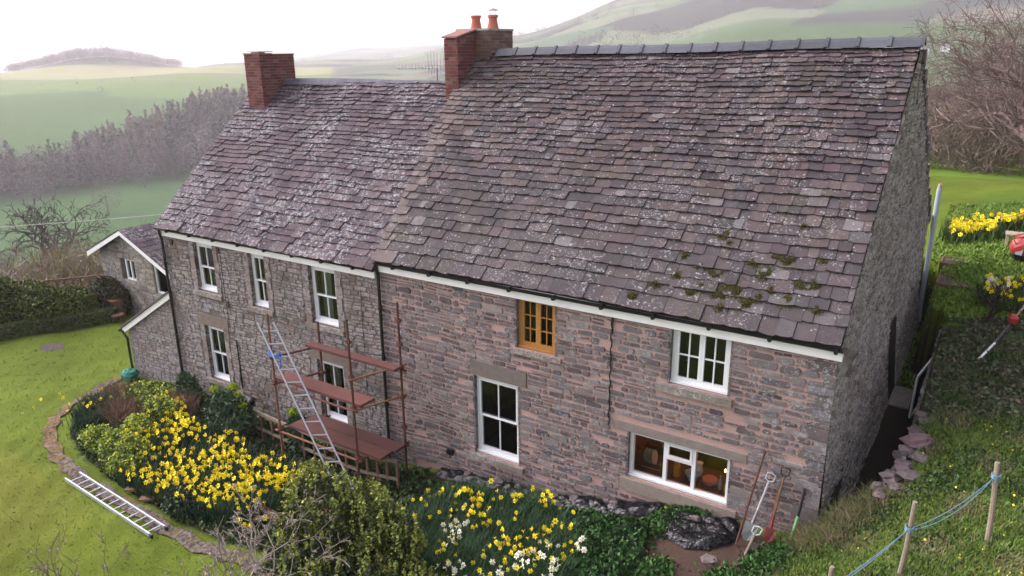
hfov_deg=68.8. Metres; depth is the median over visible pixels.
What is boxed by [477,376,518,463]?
window
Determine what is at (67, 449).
lawn grass
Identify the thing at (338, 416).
window
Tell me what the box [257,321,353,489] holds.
ladder
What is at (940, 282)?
step
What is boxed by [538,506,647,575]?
nettle patch
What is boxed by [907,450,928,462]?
stone
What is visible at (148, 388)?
spurge
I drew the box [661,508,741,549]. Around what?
polythene sheet
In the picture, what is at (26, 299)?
clipped hedge
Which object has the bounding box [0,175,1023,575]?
ground
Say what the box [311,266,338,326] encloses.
window
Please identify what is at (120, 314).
wooden stool
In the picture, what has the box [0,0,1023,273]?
hills
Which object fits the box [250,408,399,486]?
fence
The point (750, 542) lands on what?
garden fork
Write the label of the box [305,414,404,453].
scaffold board
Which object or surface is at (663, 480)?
window
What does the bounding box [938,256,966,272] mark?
step
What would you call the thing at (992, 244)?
grass
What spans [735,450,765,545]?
wooden pole
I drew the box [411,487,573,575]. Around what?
daffodil blooms
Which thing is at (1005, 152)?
hedgerow scrub
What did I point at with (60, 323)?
box hedge
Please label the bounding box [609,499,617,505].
stone
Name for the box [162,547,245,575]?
dead shrub
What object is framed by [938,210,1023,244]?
daffodil leaves
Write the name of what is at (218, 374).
window
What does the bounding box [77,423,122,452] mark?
spurge
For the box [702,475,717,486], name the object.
bowl
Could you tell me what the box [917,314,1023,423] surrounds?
bank ivy
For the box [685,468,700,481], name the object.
blue bowl
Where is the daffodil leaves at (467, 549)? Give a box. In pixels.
[395,468,586,575]
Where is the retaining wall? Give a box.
[898,328,941,483]
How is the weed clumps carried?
on the ground at (38, 511)
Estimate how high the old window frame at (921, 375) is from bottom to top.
1.386 m
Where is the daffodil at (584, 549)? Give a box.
[580,547,586,562]
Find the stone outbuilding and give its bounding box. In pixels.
[85,222,169,313]
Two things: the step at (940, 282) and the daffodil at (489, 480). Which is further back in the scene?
the step at (940, 282)
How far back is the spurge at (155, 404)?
18.37 m
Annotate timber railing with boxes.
[42,274,103,289]
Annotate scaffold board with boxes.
[276,371,374,407]
[289,419,391,460]
[305,341,401,371]
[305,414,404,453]
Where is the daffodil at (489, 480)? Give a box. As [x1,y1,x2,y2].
[488,478,493,492]
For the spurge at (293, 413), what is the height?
1.206 m
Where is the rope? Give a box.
[847,471,1000,575]
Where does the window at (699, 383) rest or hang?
in the stone house at (596, 268)
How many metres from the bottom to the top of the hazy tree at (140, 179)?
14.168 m
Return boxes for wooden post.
[828,565,834,575]
[897,501,917,575]
[984,461,999,542]
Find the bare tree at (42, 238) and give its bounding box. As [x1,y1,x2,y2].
[0,195,110,264]
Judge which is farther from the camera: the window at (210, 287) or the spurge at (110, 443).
the window at (210, 287)
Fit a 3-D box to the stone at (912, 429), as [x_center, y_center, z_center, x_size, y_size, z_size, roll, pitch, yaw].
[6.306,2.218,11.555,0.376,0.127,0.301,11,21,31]
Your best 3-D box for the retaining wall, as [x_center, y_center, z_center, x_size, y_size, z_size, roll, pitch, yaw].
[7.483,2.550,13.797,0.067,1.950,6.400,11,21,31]
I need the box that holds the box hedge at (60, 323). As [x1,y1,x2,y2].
[0,306,119,340]
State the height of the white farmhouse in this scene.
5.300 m
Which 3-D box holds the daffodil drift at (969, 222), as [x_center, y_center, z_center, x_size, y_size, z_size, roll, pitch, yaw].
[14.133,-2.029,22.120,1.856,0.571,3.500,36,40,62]
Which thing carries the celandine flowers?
on the ground at (38, 511)
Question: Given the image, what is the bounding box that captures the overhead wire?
[3,214,160,226]
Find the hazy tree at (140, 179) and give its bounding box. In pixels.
[125,152,159,187]
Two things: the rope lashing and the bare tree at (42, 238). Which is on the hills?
the bare tree at (42, 238)
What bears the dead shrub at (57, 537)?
on the ground at (38, 511)
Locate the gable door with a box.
[888,313,896,399]
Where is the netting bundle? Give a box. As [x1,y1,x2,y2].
[120,368,138,381]
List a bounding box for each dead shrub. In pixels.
[21,531,97,575]
[25,560,63,575]
[49,528,196,575]
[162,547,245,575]
[199,516,265,575]
[201,480,349,575]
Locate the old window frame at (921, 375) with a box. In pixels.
[908,353,936,417]
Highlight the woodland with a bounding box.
[0,83,247,196]
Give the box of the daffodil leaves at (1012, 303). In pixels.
[971,273,1023,313]
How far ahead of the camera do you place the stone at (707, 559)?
11.49 m
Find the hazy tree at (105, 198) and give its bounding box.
[90,179,121,213]
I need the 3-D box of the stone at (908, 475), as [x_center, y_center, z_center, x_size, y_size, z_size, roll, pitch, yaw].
[5.752,2.702,10.799,0.387,0.124,0.280,11,21,31]
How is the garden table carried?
on the ground at (38, 511)
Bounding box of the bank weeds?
[804,346,1023,575]
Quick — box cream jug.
[696,461,702,476]
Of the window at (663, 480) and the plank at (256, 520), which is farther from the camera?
the plank at (256, 520)
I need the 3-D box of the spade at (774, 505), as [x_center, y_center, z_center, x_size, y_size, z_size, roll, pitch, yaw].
[4.083,3.537,11.703,0.286,0.907,0.025,-14,22,-37]
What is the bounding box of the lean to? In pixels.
[118,291,181,382]
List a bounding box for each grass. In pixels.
[0,317,238,575]
[756,322,1023,575]
[769,477,895,557]
[896,201,1023,389]
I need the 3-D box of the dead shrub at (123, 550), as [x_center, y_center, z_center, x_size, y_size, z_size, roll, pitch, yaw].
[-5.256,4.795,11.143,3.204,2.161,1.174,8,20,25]
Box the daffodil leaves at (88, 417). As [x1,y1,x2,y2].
[61,388,322,527]
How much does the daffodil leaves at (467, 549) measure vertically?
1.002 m
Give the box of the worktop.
[634,449,726,496]
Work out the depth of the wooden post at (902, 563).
8.87 m
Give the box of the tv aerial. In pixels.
[395,53,443,79]
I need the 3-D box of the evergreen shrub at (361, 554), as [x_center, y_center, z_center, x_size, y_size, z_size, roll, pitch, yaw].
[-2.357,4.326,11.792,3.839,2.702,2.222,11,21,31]
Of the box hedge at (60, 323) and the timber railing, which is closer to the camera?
the box hedge at (60, 323)
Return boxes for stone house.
[153,51,448,447]
[370,8,941,532]
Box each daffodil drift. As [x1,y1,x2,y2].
[948,208,1023,236]
[984,273,1023,300]
[985,276,1010,287]
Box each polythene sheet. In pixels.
[433,467,663,516]
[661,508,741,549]
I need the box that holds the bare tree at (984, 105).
[926,12,1023,164]
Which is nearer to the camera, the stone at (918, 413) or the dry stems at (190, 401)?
the stone at (918, 413)
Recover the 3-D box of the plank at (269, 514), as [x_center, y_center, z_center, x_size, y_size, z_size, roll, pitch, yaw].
[-4.726,4.398,14.623,1.008,0.100,0.140,13,22,37]
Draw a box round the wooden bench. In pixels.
[1005,231,1023,244]
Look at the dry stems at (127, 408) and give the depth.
18.70 m
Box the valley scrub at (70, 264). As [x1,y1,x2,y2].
[0,216,155,289]
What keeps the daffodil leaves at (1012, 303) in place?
on the ground at (38, 511)
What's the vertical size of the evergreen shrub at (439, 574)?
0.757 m
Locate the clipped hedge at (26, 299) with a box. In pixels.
[0,275,99,324]
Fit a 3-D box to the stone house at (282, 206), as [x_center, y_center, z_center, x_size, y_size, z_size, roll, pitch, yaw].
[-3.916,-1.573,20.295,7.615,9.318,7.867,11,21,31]
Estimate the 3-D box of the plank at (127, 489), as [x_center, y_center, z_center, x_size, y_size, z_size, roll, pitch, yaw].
[-7.570,4.225,15.750,1.168,0.100,0.140,0,18,2]
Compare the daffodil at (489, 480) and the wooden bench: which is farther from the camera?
the wooden bench
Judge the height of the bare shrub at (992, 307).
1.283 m
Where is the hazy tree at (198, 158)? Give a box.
[192,148,204,167]
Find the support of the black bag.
on the ground at (38, 511)
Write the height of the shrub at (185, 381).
1.006 m
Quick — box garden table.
[105,298,126,317]
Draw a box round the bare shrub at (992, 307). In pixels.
[971,277,1023,322]
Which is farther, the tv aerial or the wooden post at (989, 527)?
the tv aerial
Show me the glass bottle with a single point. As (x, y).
(720, 483)
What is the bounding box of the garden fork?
[735,526,762,563]
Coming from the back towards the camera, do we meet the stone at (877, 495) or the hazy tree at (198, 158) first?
the hazy tree at (198, 158)
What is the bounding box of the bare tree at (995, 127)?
[903,0,1023,157]
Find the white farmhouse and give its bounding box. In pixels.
[940,44,950,51]
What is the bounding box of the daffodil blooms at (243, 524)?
[21,387,293,526]
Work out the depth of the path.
15.57 m
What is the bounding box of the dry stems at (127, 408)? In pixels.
[91,387,146,424]
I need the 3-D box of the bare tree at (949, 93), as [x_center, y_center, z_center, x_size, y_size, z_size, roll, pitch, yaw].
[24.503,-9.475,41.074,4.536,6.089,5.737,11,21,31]
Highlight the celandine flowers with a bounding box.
[841,418,1022,575]
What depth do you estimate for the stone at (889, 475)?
10.92 m
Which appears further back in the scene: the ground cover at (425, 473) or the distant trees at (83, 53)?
the distant trees at (83, 53)
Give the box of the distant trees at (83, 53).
[1,8,609,71]
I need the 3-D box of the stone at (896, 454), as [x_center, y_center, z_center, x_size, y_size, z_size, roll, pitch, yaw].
[6.008,2.596,11.495,0.269,0.165,0.275,1,18,5]
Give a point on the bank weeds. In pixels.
(954, 473)
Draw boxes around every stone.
[495,479,502,484]
[569,495,575,501]
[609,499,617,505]
[689,515,700,521]
[700,553,718,565]
[870,481,886,489]
[873,488,885,498]
[879,469,901,483]
[884,481,904,490]
[892,450,909,459]
[894,458,913,470]
[896,469,919,481]
[897,445,913,454]
[899,432,934,450]
[907,425,925,432]
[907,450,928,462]
[913,411,929,417]
[917,417,931,425]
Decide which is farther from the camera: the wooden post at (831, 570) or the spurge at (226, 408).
the spurge at (226, 408)
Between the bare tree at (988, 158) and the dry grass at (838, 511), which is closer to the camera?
the dry grass at (838, 511)
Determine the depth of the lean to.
20.82 m
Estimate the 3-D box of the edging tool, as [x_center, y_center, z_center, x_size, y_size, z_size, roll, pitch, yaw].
[4.396,3.491,11.489,0.294,0.825,0.060,-14,22,-36]
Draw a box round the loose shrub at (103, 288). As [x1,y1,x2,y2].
[89,275,131,314]
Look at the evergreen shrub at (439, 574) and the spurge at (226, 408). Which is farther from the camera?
the spurge at (226, 408)
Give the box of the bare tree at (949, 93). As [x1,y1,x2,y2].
[927,69,994,161]
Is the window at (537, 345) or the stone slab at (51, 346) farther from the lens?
the stone slab at (51, 346)
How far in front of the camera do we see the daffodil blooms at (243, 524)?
18.71 m
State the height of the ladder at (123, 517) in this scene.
0.085 m
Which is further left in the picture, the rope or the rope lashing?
the rope lashing
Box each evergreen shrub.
[256,457,437,575]
[407,565,448,575]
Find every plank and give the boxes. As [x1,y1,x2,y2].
[124,486,176,491]
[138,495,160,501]
[252,508,330,521]
[253,503,279,521]
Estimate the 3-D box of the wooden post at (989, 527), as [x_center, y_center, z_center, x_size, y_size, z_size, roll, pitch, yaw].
[5.785,2.619,8.999,0.072,1.004,0.363,7,19,23]
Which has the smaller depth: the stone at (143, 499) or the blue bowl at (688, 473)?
the blue bowl at (688, 473)
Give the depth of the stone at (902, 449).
11.17 m
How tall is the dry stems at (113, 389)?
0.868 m
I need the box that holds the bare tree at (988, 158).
[966,84,1023,173]
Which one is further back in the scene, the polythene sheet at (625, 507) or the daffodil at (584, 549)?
the polythene sheet at (625, 507)
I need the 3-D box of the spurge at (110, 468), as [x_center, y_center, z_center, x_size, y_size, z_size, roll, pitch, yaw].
[-8.531,3.872,16.418,1.143,0.632,0.762,11,21,31]
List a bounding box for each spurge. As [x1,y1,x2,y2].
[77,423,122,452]
[92,430,155,464]
[102,449,142,479]
[118,379,176,409]
[119,412,161,440]
[142,393,178,421]
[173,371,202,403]
[202,382,257,440]
[284,407,312,455]
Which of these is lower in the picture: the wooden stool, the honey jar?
the honey jar
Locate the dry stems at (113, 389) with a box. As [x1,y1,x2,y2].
[92,377,141,399]
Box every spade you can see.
[741,472,775,540]
[763,467,790,542]
[765,485,779,541]
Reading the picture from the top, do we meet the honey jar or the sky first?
the sky
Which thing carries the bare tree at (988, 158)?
on the hills
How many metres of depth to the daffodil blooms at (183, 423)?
16.11 m
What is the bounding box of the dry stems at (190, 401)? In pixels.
[156,387,206,416]
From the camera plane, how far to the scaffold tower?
15.37 m
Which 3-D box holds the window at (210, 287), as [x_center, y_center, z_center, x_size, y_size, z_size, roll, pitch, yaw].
[-7.553,-0.524,18.640,0.762,1.226,0.125,11,21,31]
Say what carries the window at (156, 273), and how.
in the stone outbuilding
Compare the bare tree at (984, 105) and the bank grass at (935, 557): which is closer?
the bank grass at (935, 557)
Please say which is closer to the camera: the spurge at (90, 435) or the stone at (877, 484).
the stone at (877, 484)
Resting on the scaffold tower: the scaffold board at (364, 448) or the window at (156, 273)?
the scaffold board at (364, 448)
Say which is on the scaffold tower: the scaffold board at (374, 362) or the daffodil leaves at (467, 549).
the scaffold board at (374, 362)
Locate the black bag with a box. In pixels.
[1012,250,1023,261]
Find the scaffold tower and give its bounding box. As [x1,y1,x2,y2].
[266,302,409,483]
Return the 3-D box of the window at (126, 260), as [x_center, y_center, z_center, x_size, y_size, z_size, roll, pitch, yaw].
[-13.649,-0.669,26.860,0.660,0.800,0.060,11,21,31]
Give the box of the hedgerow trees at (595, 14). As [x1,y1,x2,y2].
[0,0,1022,93]
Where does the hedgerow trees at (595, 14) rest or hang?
on the hills
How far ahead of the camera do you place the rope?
8.88 m
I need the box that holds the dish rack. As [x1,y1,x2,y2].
[641,448,662,470]
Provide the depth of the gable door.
16.02 m
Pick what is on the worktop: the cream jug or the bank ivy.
the cream jug
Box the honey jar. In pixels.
[673,461,680,476]
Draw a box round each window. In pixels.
[125,259,136,280]
[154,266,164,293]
[196,242,217,292]
[208,326,229,381]
[251,254,268,307]
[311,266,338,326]
[322,360,347,423]
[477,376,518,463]
[518,299,555,354]
[628,432,729,504]
[670,329,731,394]
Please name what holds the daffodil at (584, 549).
on the ground at (38, 511)
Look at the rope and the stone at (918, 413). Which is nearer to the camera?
the rope
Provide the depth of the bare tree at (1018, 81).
21.15 m
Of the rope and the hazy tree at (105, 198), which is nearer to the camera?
the rope
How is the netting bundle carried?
on the ground at (38, 511)
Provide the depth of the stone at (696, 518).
12.14 m
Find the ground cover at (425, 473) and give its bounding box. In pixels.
[71,377,655,575]
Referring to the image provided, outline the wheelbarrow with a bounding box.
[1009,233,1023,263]
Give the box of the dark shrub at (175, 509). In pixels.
[159,485,198,520]
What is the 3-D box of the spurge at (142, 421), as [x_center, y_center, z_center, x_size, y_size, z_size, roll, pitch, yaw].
[-8.786,3.350,17.716,1.228,0.766,0.816,11,21,31]
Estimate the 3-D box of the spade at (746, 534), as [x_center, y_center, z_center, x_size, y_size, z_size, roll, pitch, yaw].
[3.880,3.443,11.714,0.514,1.108,0.170,-9,19,-24]
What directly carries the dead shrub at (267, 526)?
on the ground at (38, 511)
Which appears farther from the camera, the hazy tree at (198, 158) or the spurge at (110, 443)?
the hazy tree at (198, 158)
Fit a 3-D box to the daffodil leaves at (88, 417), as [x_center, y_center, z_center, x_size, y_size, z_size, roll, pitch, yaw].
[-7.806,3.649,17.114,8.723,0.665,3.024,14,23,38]
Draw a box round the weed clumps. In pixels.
[629,503,801,575]
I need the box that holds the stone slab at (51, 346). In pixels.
[40,343,63,350]
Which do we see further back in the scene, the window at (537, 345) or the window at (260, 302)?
the window at (260, 302)
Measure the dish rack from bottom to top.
0.314 m
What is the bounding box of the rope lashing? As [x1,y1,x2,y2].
[268,350,280,368]
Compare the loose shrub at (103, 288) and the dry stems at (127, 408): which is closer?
the dry stems at (127, 408)
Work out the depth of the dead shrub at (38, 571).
11.13 m
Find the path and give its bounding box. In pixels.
[42,375,279,575]
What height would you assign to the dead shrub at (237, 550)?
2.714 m
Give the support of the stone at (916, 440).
on the ground at (38, 511)
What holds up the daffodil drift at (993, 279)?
on the ground at (38, 511)
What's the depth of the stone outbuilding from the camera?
26.54 m
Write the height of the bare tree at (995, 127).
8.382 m
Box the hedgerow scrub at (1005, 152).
[927,75,1023,176]
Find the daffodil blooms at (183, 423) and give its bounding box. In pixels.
[118,390,302,500]
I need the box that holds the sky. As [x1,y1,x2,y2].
[0,0,613,63]
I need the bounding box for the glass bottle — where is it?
[717,475,722,489]
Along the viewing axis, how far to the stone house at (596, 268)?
13.30 m
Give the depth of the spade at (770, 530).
11.61 m
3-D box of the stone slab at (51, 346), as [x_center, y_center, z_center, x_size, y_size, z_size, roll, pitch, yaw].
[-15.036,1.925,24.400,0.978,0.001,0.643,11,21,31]
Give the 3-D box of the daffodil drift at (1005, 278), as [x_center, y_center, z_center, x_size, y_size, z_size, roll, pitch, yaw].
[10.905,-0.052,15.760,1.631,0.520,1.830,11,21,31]
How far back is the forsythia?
13.41 m
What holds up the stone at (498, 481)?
on the polythene sheet at (625, 507)
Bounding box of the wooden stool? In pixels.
[111,312,123,322]
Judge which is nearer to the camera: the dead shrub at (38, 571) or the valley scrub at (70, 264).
the dead shrub at (38, 571)
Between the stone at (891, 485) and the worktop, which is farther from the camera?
the worktop
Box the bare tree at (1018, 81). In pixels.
[908,0,1023,231]
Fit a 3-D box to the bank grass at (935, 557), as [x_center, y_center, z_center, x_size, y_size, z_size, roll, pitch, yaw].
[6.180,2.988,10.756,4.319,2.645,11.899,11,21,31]
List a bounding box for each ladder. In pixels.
[65,472,167,538]
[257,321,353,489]
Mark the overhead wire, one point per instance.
(80, 221)
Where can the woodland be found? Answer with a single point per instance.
(110, 153)
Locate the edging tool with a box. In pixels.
[791,488,806,534]
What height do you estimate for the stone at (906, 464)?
0.150 m
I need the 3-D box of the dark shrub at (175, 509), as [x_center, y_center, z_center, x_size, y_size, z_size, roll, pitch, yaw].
[-6.669,4.307,15.026,0.986,0.623,0.718,11,21,31]
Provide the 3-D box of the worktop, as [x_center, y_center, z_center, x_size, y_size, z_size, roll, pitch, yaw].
[3.110,3.327,13.251,2.150,0.080,0.725,11,21,31]
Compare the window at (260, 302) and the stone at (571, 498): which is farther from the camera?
the window at (260, 302)
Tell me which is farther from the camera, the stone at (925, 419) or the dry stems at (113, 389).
the dry stems at (113, 389)
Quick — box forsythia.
[274,518,295,556]

